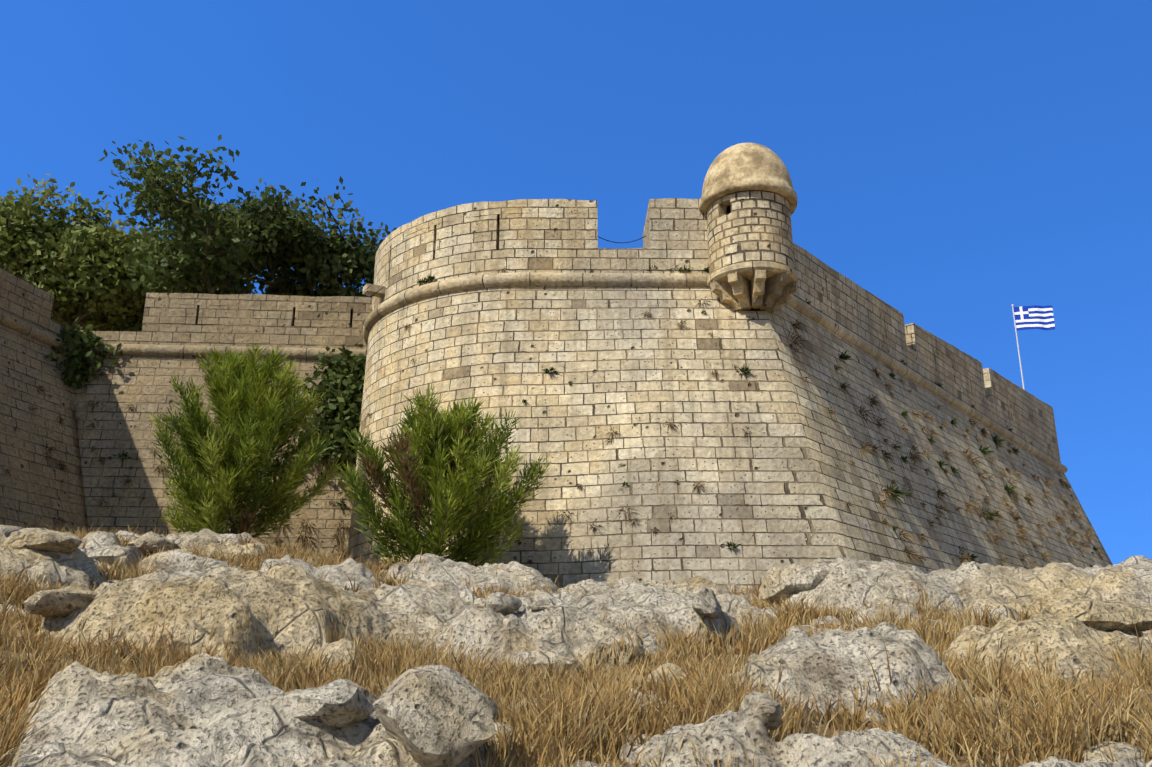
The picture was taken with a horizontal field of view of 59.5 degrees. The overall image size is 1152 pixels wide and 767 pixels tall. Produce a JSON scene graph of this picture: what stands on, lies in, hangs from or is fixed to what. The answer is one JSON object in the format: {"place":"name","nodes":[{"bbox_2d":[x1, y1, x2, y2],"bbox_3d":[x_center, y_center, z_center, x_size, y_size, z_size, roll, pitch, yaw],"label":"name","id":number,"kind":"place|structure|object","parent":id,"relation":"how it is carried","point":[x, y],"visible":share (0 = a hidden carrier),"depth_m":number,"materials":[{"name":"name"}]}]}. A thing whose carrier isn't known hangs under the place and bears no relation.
{"place":"outdoors","nodes":[
{"label":"outdoors","id":0,"kind":"place"},
{"bbox_2d":[0,174,185,330],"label":"tree","id":1,"kind":"object","parent":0,"point":[28,240],"depth_m":41.32,"materials":[{"name":"green plant"}]},
{"bbox_2d":[102,231,264,331],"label":"tree","id":2,"kind":"object","parent":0,"point":[136,325],"depth_m":43.41,"materials":[{"name":"green plant"}]},
{"bbox_2d":[0,198,1060,462],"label":"parapet","id":3,"kind":"structure","parent":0,"point":[516,236],"depth_m":30.24,"materials":[{"name":"beige stone"}]},
{"bbox_2d":[598,236,645,242],"bbox_3d":[1.257,-4.016,28.055,1.412,0.242,0.024,0,-17,-1],"label":"safety cable","id":4,"kind":"object","parent":3,"relation":"attached to","point":[621,242],"visible":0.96,"depth_m":28.03,"materials":[{"name":"grey plastic"}]},
{"bbox_2d":[1011,304,1024,389],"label":"flag pole","id":5,"kind":"object","parent":3,"relation":"on","point":[1012,305],"visible":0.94,"depth_m":50.74,"materials":[{"name":"silver metal"}]},
{"bbox_2d":[1014,305,1054,330],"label":"greek flag","id":6,"kind":"object","parent":5,"relation":"attached to","point":[1034,317],"visible":1,"depth_m":50.92,"materials":[{"name":"fabric"}]},
{"bbox_2d":[0,528,1151,766],"bbox_3d":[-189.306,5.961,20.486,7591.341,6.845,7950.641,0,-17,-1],"label":"terrain","id":7,"kind":"structure","parent":0,"point":[86,712],"depth_m":9.41,"materials":[{"name":"grey stone"}]},
{"bbox_2d":[148,342,345,543],"bbox_3d":[-8.387,1.836,25.710,4.372,5.450,5.070,0,-17,-1],"label":"shrub","id":8,"kind":"object","parent":7,"relation":"on","point":[259,387],"depth_m":24.81,"materials":[{"name":"green plant"}]},
{"bbox_2d":[333,377,552,566],"bbox_3d":[-2.820,2.176,21.316,4.658,4.444,5.045,0,-17,-1],"label":"shrub","id":9,"kind":"object","parent":7,"relation":"on","point":[444,426],"depth_m":20.87,"materials":[{"name":"green plant"}]},
{"bbox_2d":[0,286,1112,587],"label":"fortress wall","id":10,"kind":"structure","parent":7,"relation":"on","point":[784,484],"depth_m":25.79,"materials":[{"name":"beige stone"}]},
{"bbox_2d":[44,318,122,388],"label":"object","id":11,"kind":"object","parent":10,"relation":"attached to","point":[75,375],"visible":0.94,"depth_m":31.20,"materials":[{"name":"green plant"}]},
{"bbox_2d":[98,134,396,296],"bbox_3d":[-13.992,-4.558,39.571,11.459,10.791,12.497,-6,-18,19],"label":"tree","id":12,"kind":"object","parent":10,"relation":"on","point":[252,220],"depth_m":38.09,"materials":[{"name":"green plant"}]},
{"bbox_2d":[281,343,366,467],"bbox_3d":[-7.805,0.552,30.567,3.994,3.968,2.438,7,-18,-21],"label":"ivy","id":13,"kind":"object","parent":10,"relation":"attached to","point":[352,377],"depth_m":30.82,"materials":[{"name":"green plant"}]},
{"bbox_2d":[0,272,1066,472],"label":"stone cordon molding","id":14,"kind":"structure","parent":10,"relation":"attached to","point":[378,312],"depth_m":29.24,"materials":[{"name":"beige stone"}]},
{"bbox_2d":[6,264,1108,569],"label":"wall weeds","id":15,"kind":"object","parent":10,"relation":"on","point":[996,518],"depth_m":30.03,"materials":[{"name":"green plant"}]},
{"bbox_2d":[707,261,797,313],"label":"sentry box corbels","id":16,"kind":"object","parent":10,"relation":"attached to","point":[769,287],"visible":0.94,"depth_m":25.55,"materials":[{"name":"beige stone"}]},
{"bbox_2d":[706,190,793,274],"bbox_3d":[4.590,-3.715,26.614,2.200,2.020,2.200,0,-17,-1],"label":"sentry box drum","id":17,"kind":"object","parent":16,"relation":"on","point":[754,225],"visible":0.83,"depth_m":25.74,"materials":[{"name":"beige stone"}]},
{"bbox_2d":[699,143,797,214],"bbox_3d":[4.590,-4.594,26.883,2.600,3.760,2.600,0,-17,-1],"label":"dome roof","id":18,"kind":"structure","parent":17,"relation":"on","point":[742,167],"depth_m":26.14,"materials":[{"name":"beige stone"}]},
{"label":"back tree trunk and branches","id":19,"kind":"object","parent":10,"relation":"on","visible":0},
{"bbox_2d":[305,241,378,296],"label":"tree","id":20,"kind":"object","parent":19,"relation":"attached to","point":[315,290],"depth_m":44.82,"materials":[{"name":"green plant"}]},
{"bbox_2d":[0,520,1151,766],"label":"dry grass tufts","id":21,"kind":"object","parent":7,"relation":"on","point":[590,712],"visible":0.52,"depth_m":8.07,"materials":[{"name":"beige plant"}]},
{"bbox_2d":[0,525,1151,766],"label":"boulders","id":22,"kind":"object","parent":7,"relation":"on","point":[434,715],"visible":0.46,"depth_m":6.31,"materials":[{"name":"grey stone"}]},
{"bbox_2d":[0,0,1151,564],"label":"sky","id":23,"kind":"structure","parent":0,"point":[960,163],"materials":[{"name":"blue"}]}
]}

